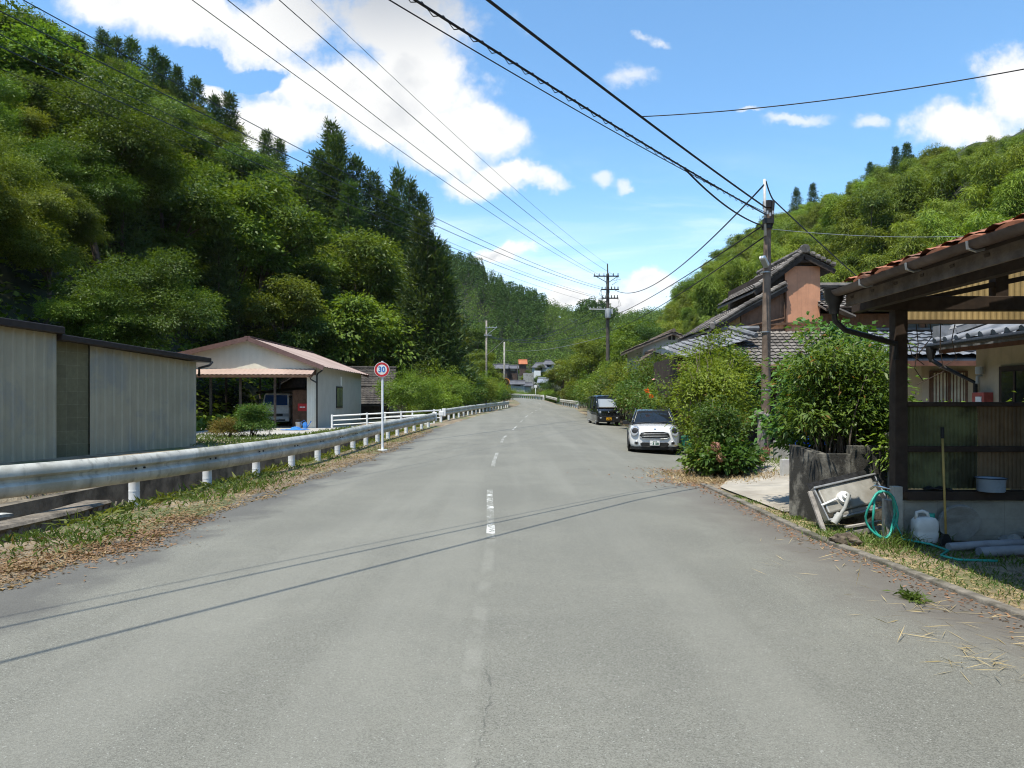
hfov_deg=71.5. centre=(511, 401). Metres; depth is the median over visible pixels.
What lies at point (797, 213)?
bamboo clump
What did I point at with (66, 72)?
broadleaf tree
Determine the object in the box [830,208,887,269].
bamboo clump
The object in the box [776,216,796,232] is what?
bamboo clump
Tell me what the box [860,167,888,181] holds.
bamboo clump
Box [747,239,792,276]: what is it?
bamboo clump
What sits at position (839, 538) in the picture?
rock
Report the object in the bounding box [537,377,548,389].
village house
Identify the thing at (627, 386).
leafy shrub
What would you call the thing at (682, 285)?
broadleaf tree
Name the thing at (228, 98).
cedar tree
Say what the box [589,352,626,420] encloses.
leafy shrub
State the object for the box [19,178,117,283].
broadleaf tree
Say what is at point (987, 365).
cream house
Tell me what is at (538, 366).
broadleaf tree
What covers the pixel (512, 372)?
village house
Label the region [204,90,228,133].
cedar tree
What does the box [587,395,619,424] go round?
van
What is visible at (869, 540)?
verge grass
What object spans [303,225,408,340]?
broadleaf tree
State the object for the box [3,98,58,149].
broadleaf tree
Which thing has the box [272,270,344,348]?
broadleaf tree
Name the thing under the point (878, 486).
water tap
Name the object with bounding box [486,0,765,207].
cable
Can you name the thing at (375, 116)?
cable
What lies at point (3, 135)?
broadleaf tree
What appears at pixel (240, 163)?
broadleaf tree
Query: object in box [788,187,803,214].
cedar tree
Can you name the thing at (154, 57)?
cedar tree
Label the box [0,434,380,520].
bank wall
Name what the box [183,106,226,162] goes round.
broadleaf tree
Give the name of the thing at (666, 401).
leafy bush
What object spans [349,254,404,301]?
broadleaf tree
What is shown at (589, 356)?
broadleaf tree
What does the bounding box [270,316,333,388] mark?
broadleaf tree
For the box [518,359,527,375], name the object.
village house
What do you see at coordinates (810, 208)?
bamboo clump
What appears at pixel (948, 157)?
bamboo clump
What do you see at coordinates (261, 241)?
broadleaf tree
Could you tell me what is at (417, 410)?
leafy shrub
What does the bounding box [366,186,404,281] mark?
cedar tree
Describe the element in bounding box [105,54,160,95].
broadleaf tree
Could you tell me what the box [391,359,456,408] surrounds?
leafy shrub
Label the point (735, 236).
broadleaf tree
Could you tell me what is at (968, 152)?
bamboo clump
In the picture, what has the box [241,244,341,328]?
broadleaf tree
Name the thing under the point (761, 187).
cable
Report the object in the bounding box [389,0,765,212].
cable
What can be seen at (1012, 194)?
bamboo clump
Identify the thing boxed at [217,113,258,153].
broadleaf tree
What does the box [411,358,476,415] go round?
leafy shrub
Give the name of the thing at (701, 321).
bamboo clump
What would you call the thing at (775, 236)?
bamboo clump
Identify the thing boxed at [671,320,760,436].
leafy bush
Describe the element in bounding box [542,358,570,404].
broadleaf tree
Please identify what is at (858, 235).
cable
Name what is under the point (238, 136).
broadleaf tree
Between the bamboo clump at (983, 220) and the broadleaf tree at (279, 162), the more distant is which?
the broadleaf tree at (279, 162)
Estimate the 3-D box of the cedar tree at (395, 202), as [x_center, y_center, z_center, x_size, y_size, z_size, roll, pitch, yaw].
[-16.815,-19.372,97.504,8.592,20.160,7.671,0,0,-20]
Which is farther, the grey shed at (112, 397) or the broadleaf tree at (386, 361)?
the broadleaf tree at (386, 361)
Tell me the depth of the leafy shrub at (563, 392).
102.21 m
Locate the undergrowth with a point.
(202, 420)
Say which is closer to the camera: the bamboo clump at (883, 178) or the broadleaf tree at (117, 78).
the broadleaf tree at (117, 78)
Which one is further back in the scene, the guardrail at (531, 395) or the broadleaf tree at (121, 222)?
the guardrail at (531, 395)
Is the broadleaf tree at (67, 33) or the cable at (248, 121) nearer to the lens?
the cable at (248, 121)
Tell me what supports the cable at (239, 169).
attached to the power pole at (608, 311)
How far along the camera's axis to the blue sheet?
38.92 m
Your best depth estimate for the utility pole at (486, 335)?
91.89 m
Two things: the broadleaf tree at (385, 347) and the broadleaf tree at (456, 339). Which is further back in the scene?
the broadleaf tree at (456, 339)
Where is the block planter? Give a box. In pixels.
[789,445,886,523]
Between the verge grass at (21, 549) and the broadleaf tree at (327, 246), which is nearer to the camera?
the verge grass at (21, 549)
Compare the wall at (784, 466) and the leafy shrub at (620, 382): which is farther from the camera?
the leafy shrub at (620, 382)
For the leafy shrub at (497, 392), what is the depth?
88.03 m
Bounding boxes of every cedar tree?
[66,31,91,132]
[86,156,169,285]
[88,26,119,64]
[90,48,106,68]
[109,33,128,61]
[115,34,160,124]
[140,45,169,126]
[150,51,177,91]
[162,61,192,107]
[183,74,207,116]
[187,225,221,287]
[188,222,254,344]
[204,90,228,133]
[220,90,246,145]
[256,127,277,157]
[267,136,292,171]
[288,163,337,255]
[302,148,340,247]
[312,157,367,253]
[314,128,374,251]
[315,116,351,224]
[320,178,374,291]
[323,307,361,365]
[331,151,390,260]
[362,166,394,248]
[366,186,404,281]
[380,189,411,299]
[386,161,422,268]
[387,205,465,413]
[391,231,485,411]
[393,209,410,267]
[400,174,424,277]
[412,188,438,292]
[413,259,485,409]
[459,327,476,359]
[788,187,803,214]
[805,183,819,204]
[864,162,873,180]
[886,145,900,175]
[893,142,914,174]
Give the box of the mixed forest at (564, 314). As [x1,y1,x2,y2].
[451,283,663,369]
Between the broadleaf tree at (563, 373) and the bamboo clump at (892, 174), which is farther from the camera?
the broadleaf tree at (563, 373)
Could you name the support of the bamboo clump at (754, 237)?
on the ground at (8, 275)
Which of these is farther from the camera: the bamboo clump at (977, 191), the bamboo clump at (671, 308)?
the bamboo clump at (671, 308)
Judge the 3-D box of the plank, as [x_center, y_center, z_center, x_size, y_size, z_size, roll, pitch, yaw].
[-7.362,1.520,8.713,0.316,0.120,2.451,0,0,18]
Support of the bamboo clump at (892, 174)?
on the ground at (8, 275)
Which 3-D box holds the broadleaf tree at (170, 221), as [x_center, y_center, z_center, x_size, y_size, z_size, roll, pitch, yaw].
[-26.524,-11.499,54.366,11.138,15.569,11.288,0,0,38]
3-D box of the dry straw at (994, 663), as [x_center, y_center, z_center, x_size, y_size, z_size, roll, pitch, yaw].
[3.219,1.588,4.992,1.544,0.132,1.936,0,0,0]
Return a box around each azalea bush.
[204,415,248,436]
[229,402,276,436]
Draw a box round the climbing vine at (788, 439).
[749,311,918,457]
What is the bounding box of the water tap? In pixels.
[870,481,890,489]
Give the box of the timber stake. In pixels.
[884,500,897,541]
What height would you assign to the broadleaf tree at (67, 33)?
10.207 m
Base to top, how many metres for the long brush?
1.343 m
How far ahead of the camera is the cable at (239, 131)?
19.52 m
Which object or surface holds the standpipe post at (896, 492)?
on the ground at (8, 275)
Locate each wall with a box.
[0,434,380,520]
[0,499,126,542]
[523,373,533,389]
[534,371,540,383]
[773,441,788,459]
[780,459,788,475]
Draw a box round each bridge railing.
[331,409,434,428]
[384,409,440,420]
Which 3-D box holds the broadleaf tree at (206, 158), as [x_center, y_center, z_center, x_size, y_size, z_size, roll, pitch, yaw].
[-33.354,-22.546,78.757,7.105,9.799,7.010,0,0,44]
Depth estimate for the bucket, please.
41.06 m
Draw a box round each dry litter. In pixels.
[0,429,432,590]
[0,513,225,585]
[567,466,740,489]
[681,480,1023,637]
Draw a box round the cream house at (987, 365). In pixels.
[860,324,1023,401]
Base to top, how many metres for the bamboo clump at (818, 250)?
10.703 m
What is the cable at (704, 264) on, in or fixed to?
attached to the utility pole at (767, 223)
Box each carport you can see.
[177,336,368,427]
[823,213,1023,540]
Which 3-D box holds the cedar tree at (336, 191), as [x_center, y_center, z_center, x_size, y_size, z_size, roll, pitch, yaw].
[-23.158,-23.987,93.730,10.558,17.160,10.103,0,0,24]
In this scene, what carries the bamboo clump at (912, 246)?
on the ground at (8, 275)
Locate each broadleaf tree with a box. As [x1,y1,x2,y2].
[0,0,67,130]
[0,17,118,105]
[0,48,71,140]
[0,67,72,158]
[0,71,38,155]
[0,113,33,150]
[0,120,33,177]
[0,137,66,193]
[0,159,46,256]
[0,178,94,323]
[2,0,71,41]
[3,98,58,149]
[6,129,149,278]
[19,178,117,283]
[21,60,143,228]
[21,73,211,278]
[30,15,66,35]
[31,45,122,142]
[31,284,157,346]
[33,244,236,350]
[63,29,91,56]
[67,50,145,119]
[69,59,172,265]
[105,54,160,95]
[110,69,148,94]
[115,74,158,127]
[120,149,250,264]
[136,247,205,294]
[139,92,202,147]
[141,94,215,155]
[141,154,242,309]
[147,80,164,97]
[152,87,188,101]
[152,141,201,227]
[167,116,247,166]
[170,99,193,137]
[180,205,288,337]
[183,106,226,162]
[187,101,212,115]
[188,155,244,241]
[197,153,239,187]
[208,178,305,290]
[209,141,293,271]
[210,127,257,155]
[213,170,340,338]
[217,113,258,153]
[217,161,253,185]
[237,273,331,379]
[241,177,307,270]
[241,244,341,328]
[250,290,310,331]
[258,166,317,202]
[261,154,287,171]
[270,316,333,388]
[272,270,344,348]
[277,261,331,328]
[297,242,358,293]
[299,289,433,368]
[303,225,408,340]
[333,250,359,289]
[333,273,362,296]
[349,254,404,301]
[354,303,405,375]
[361,272,425,352]
[378,317,431,361]
[382,311,473,372]
[383,356,414,377]
[391,272,425,310]
[459,361,482,377]
[464,321,498,367]
[464,349,507,382]
[469,359,500,378]
[535,364,544,375]
[539,371,562,402]
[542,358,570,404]
[551,349,583,383]
[556,336,605,390]
[578,334,626,378]
[586,331,614,351]
[601,334,645,369]
[610,317,659,345]
[631,321,664,344]
[666,280,695,300]
[674,306,694,328]
[700,249,722,270]
[720,233,744,254]
[740,227,754,236]
[825,193,887,236]
[835,182,908,274]
[915,142,950,171]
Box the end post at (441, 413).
[439,411,443,421]
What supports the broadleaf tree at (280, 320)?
on the ground at (8, 275)
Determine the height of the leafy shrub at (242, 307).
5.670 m
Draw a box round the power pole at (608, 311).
[589,264,619,363]
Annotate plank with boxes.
[0,513,12,517]
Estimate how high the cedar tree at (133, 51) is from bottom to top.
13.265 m
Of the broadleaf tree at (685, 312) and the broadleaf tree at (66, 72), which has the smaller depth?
the broadleaf tree at (66, 72)
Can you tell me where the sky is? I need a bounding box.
[0,0,1023,324]
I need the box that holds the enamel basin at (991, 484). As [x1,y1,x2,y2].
[974,476,1007,492]
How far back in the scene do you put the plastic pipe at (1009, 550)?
7.60 m
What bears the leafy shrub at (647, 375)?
on the ground at (8, 275)
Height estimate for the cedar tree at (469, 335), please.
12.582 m
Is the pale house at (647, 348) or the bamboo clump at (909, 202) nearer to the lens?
the pale house at (647, 348)
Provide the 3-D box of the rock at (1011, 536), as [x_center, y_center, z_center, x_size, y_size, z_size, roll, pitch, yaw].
[5.744,1.597,8.203,0.280,0.164,0.202,0,0,0]
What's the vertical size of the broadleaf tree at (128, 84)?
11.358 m
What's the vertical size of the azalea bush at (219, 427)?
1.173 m
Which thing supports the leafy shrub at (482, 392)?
on the ground at (8, 275)
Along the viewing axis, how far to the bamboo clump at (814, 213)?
106.23 m
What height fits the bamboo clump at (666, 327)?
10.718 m
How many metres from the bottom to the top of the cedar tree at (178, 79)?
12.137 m
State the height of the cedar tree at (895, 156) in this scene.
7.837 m
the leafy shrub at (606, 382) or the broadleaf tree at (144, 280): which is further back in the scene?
the leafy shrub at (606, 382)
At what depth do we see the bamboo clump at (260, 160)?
87.62 m
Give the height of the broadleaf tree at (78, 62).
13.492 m
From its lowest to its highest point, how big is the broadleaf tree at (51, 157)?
9.814 m
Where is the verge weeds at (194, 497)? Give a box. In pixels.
[0,446,373,552]
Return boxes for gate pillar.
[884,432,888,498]
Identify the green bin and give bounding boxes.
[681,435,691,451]
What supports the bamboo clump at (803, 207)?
on the ground at (8, 275)
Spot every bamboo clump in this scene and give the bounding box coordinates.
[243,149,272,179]
[655,318,683,332]
[661,288,696,325]
[662,299,673,316]
[666,298,682,325]
[680,313,695,333]
[684,273,701,281]
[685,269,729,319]
[689,313,706,330]
[695,315,711,324]
[700,264,719,276]
[701,258,746,308]
[720,247,736,267]
[722,242,782,285]
[723,246,754,282]
[725,231,761,248]
[729,231,763,257]
[733,245,756,277]
[739,262,758,280]
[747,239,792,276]
[756,216,779,238]
[760,219,778,240]
[771,221,796,247]
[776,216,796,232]
[778,212,799,232]
[778,227,811,245]
[782,235,805,254]
[787,222,833,257]
[790,209,805,232]
[794,202,822,230]
[798,201,813,220]
[798,204,806,210]
[799,223,850,260]
[808,202,823,218]
[808,234,824,248]
[808,239,836,260]
[816,192,848,246]
[820,257,856,282]
[820,262,879,282]
[825,175,876,200]
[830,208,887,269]
[831,246,859,274]
[844,182,859,196]
[850,178,866,193]
[854,209,931,264]
[856,160,964,235]
[857,227,948,272]
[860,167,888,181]
[865,166,879,183]
[868,171,906,210]
[869,171,898,195]
[889,182,991,254]
[889,221,934,243]
[891,157,929,179]
[901,165,941,210]
[911,206,1010,247]
[921,153,962,195]
[922,148,965,198]
[936,199,979,240]
[954,144,1010,207]
[960,141,980,157]
[963,149,1018,213]
[971,138,999,155]
[985,135,1011,140]
[986,166,1023,219]
[996,132,1023,170]
[1000,134,1020,170]
[1003,141,1023,183]
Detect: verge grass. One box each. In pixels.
[0,428,425,566]
[719,495,1023,605]
[761,506,1023,604]
[762,456,787,472]
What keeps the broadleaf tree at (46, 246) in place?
on the ground at (8, 275)
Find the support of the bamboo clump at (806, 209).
on the ground at (8, 275)
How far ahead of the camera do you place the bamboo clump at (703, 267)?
130.87 m
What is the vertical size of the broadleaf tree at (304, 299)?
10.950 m
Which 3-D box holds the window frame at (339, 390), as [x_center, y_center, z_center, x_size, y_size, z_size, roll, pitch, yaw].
[-11.515,-0.310,47.550,0.075,1.420,1.660,0,0,0]
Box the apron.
[721,460,788,510]
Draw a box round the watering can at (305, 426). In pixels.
[301,420,311,428]
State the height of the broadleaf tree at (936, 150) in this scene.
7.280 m
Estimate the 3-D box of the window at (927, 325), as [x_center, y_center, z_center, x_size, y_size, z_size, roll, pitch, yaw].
[16.336,-2.410,26.990,1.282,1.220,0.060,0,0,0]
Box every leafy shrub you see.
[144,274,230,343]
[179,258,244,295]
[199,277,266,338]
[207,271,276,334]
[370,362,447,417]
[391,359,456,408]
[404,376,462,421]
[404,402,438,422]
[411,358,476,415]
[437,369,480,416]
[454,368,490,412]
[455,363,483,413]
[465,362,495,411]
[468,367,500,410]
[474,372,505,402]
[481,370,507,408]
[486,377,509,402]
[500,381,516,401]
[514,390,527,397]
[538,388,558,399]
[544,393,557,402]
[556,377,580,399]
[562,376,584,407]
[571,374,589,401]
[572,361,601,404]
[572,362,612,408]
[574,358,617,400]
[574,371,595,402]
[581,358,626,418]
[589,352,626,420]
[595,361,633,421]
[608,352,640,410]
[609,355,661,411]
[613,337,676,410]
[618,352,666,413]
[634,352,675,408]
[645,381,659,408]
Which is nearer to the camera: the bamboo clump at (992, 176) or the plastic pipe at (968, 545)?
the plastic pipe at (968, 545)
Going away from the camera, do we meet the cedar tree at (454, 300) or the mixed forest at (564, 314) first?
the cedar tree at (454, 300)
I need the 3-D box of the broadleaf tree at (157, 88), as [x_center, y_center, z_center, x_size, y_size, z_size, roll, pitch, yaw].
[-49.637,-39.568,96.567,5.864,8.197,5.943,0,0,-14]
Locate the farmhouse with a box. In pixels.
[654,244,985,441]
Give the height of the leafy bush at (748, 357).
3.593 m
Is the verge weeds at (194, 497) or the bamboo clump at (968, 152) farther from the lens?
the bamboo clump at (968, 152)
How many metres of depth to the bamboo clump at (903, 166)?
87.06 m
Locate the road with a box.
[0,398,1023,767]
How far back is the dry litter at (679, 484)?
15.11 m
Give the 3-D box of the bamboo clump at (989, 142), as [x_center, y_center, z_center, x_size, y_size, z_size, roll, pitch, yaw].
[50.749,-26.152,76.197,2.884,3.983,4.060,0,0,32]
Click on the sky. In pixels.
(644, 216)
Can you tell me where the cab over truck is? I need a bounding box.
[259,393,292,425]
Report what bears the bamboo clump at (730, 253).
on the ground at (8, 275)
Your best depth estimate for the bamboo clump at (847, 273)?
72.06 m
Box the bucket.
[295,420,301,427]
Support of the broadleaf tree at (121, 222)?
on the ground at (8, 275)
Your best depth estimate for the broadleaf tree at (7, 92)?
39.98 m
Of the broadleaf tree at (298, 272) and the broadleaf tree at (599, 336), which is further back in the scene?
the broadleaf tree at (599, 336)
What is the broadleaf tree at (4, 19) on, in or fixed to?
on the ground at (8, 275)
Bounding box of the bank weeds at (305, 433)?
[30,424,365,498]
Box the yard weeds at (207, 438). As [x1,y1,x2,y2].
[192,432,301,445]
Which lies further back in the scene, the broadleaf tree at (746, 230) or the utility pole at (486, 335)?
the broadleaf tree at (746, 230)
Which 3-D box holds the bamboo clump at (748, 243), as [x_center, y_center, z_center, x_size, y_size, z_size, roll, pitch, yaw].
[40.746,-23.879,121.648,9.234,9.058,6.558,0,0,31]
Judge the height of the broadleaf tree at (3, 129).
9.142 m
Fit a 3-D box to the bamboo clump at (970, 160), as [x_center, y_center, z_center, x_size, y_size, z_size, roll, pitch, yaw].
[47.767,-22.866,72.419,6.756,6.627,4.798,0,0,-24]
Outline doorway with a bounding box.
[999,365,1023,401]
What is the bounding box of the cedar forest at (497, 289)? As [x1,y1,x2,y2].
[434,236,618,350]
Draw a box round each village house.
[493,364,508,381]
[508,365,518,379]
[509,380,524,392]
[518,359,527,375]
[523,382,532,391]
[531,362,547,372]
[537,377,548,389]
[543,360,554,371]
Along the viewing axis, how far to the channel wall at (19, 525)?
9.58 m
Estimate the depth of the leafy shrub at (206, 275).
64.49 m
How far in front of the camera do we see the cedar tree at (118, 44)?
91.42 m
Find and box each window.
[908,324,919,331]
[926,324,952,331]
[929,371,967,401]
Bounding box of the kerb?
[700,483,1023,619]
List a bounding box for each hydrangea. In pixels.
[676,437,740,475]
[693,431,768,475]
[729,433,773,474]
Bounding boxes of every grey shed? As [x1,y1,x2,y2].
[0,317,64,462]
[56,334,212,457]
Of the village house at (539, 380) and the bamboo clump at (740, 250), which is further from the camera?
the village house at (539, 380)
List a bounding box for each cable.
[0,10,598,288]
[0,34,593,295]
[0,46,599,298]
[0,68,595,303]
[23,0,602,287]
[192,0,594,274]
[228,0,593,271]
[279,0,609,272]
[311,0,600,259]
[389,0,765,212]
[409,0,765,214]
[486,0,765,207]
[488,302,604,339]
[489,311,604,340]
[489,328,604,342]
[611,237,763,330]
[613,225,763,315]
[615,184,763,292]
[641,69,1023,116]
[684,169,762,225]
[766,181,856,275]
[773,229,960,236]
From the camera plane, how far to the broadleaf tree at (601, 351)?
95.88 m
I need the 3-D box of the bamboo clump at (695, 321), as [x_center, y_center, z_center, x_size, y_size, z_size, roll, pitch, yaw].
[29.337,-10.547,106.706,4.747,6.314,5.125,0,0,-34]
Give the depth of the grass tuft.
5.88 m
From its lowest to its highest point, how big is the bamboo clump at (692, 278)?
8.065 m
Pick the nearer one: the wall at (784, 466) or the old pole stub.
the wall at (784, 466)
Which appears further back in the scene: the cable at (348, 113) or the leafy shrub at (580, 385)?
the leafy shrub at (580, 385)
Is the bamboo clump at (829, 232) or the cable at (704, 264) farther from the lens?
the bamboo clump at (829, 232)
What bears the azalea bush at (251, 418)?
on the yard at (277, 431)
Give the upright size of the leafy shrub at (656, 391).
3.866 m
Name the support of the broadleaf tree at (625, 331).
on the ground at (8, 275)
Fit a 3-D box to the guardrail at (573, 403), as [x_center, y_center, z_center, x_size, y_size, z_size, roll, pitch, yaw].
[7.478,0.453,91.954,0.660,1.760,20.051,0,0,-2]
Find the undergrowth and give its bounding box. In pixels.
[0,176,1010,430]
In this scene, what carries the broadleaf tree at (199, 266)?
on the ground at (8, 275)
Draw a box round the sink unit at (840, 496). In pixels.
[807,470,887,533]
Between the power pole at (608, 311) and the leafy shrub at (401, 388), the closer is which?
the leafy shrub at (401, 388)
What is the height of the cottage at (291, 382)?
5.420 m
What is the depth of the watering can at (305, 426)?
41.01 m
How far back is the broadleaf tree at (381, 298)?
82.01 m
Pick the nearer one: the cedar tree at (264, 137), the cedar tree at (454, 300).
the cedar tree at (454, 300)
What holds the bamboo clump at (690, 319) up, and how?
on the ground at (8, 275)
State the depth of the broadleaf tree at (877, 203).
74.51 m
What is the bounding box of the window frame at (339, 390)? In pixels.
[336,386,342,407]
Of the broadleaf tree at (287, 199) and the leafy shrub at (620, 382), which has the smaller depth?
the leafy shrub at (620, 382)
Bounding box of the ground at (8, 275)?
[0,129,1023,609]
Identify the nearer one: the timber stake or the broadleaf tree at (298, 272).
the timber stake
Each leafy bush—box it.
[648,352,683,417]
[662,339,767,468]
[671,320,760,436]
[672,392,755,476]
[676,343,774,435]
[751,323,927,452]
[854,391,964,476]
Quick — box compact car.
[623,409,680,452]
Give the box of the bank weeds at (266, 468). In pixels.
[41,423,425,525]
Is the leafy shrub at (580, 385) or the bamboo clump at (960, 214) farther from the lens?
the leafy shrub at (580, 385)
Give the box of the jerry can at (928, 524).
[910,510,938,542]
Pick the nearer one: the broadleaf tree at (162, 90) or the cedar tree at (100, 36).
the cedar tree at (100, 36)
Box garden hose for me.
[864,490,997,561]
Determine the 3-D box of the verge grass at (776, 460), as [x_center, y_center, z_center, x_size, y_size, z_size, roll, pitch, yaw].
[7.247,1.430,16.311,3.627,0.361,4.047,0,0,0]
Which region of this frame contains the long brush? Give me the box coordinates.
[938,427,951,545]
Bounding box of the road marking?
[486,400,541,537]
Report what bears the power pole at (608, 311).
on the ground at (8, 275)
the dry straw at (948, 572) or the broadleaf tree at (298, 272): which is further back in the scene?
the broadleaf tree at (298, 272)
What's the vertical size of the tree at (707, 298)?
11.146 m
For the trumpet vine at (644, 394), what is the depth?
26.15 m
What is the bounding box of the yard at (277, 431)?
[196,426,356,439]
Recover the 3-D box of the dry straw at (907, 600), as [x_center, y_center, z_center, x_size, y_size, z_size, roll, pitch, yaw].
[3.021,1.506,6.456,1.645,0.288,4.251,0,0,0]
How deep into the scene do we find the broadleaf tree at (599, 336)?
105.27 m
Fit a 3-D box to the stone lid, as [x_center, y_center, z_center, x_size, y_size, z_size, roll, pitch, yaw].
[5.265,1.423,8.385,0.448,0.443,0.174,0,0,11]
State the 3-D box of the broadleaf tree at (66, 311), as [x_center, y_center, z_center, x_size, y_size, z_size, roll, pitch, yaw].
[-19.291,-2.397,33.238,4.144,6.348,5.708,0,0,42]
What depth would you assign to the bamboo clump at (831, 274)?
72.66 m
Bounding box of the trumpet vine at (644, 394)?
[613,350,677,428]
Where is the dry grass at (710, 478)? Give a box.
[645,468,788,484]
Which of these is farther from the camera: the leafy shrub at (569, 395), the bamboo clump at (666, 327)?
the bamboo clump at (666, 327)
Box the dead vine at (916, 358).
[908,324,956,384]
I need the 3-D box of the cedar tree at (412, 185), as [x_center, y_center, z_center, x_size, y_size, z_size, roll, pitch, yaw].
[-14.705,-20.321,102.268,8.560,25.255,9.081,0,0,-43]
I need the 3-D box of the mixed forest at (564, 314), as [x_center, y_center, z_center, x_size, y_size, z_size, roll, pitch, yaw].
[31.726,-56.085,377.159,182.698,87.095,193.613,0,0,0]
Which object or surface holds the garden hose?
on the ground at (8, 275)
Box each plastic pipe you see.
[945,539,1023,550]
[975,545,1023,556]
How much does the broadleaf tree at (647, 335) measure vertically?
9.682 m
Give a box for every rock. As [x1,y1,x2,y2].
[828,532,862,545]
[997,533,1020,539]
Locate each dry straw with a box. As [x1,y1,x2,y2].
[754,536,1022,657]
[759,506,1023,608]
[871,596,1023,680]
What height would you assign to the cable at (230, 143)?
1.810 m
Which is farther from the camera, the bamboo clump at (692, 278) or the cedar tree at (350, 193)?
the bamboo clump at (692, 278)
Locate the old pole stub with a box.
[754,410,768,448]
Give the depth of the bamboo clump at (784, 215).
114.45 m
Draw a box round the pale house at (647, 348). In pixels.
[621,328,686,422]
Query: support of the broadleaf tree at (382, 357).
on the ground at (8, 275)
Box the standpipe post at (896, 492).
[889,486,902,538]
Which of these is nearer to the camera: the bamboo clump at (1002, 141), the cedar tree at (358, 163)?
the bamboo clump at (1002, 141)
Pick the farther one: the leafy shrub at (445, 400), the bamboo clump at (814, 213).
the bamboo clump at (814, 213)
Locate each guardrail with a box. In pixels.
[0,412,436,507]
[442,401,508,419]
[508,394,543,399]
[560,399,578,407]
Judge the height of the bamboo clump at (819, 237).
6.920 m
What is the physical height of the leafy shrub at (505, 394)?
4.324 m
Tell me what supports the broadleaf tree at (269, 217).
on the ground at (8, 275)
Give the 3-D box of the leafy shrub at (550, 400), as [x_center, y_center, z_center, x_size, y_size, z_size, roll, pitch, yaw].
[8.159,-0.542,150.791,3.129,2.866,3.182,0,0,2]
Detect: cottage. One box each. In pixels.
[276,377,304,394]
[325,366,395,384]
[361,385,392,419]
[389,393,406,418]
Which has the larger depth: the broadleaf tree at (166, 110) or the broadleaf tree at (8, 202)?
the broadleaf tree at (166, 110)
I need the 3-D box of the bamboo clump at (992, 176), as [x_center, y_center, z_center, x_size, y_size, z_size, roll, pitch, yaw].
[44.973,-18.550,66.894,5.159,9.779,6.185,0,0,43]
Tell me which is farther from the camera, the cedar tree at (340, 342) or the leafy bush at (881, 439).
the cedar tree at (340, 342)
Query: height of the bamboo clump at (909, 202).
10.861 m
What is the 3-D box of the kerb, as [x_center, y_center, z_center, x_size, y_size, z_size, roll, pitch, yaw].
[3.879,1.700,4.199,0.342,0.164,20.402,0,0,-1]
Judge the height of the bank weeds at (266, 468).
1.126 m
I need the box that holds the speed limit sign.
[374,361,388,450]
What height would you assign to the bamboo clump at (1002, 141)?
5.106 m
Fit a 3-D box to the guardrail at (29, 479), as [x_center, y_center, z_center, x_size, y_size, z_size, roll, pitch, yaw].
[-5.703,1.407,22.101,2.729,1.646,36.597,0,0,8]
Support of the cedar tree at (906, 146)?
on the ground at (8, 275)
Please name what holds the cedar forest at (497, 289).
on the ground at (8, 275)
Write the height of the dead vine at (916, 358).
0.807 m
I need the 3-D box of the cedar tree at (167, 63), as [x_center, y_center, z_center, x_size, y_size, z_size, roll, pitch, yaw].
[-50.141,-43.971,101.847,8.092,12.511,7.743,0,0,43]
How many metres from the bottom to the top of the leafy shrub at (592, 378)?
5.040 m
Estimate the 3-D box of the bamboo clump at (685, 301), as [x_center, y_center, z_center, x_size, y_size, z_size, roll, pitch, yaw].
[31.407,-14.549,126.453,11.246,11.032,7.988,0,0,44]
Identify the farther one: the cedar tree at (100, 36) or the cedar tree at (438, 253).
the cedar tree at (100, 36)
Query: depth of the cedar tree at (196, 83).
97.74 m
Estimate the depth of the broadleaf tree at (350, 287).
78.48 m
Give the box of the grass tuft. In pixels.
[883,585,936,603]
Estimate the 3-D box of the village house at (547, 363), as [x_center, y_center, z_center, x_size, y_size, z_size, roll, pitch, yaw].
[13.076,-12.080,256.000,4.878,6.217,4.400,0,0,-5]
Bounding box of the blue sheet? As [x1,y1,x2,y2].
[280,427,306,429]
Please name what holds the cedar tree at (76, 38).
on the ground at (8, 275)
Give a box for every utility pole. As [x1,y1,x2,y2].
[484,320,503,402]
[503,342,504,400]
[759,179,774,455]
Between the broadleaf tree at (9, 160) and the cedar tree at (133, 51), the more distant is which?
the cedar tree at (133, 51)
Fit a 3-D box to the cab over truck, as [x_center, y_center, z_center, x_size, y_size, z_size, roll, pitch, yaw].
[-15.249,0.490,47.363,2.000,2.100,4.850,0,0,-7]
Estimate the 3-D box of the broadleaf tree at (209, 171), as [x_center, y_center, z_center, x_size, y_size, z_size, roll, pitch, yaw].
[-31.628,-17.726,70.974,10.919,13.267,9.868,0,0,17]
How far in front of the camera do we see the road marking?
10.55 m
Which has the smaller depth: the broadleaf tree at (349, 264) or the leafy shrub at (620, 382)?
the leafy shrub at (620, 382)
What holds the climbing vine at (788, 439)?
on the block planter
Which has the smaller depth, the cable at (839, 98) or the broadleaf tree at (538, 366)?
the cable at (839, 98)
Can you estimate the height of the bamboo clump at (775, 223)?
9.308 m
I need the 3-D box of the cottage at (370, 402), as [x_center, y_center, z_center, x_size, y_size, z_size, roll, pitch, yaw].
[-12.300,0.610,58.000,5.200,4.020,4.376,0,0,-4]
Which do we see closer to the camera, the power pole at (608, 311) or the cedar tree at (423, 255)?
the power pole at (608, 311)

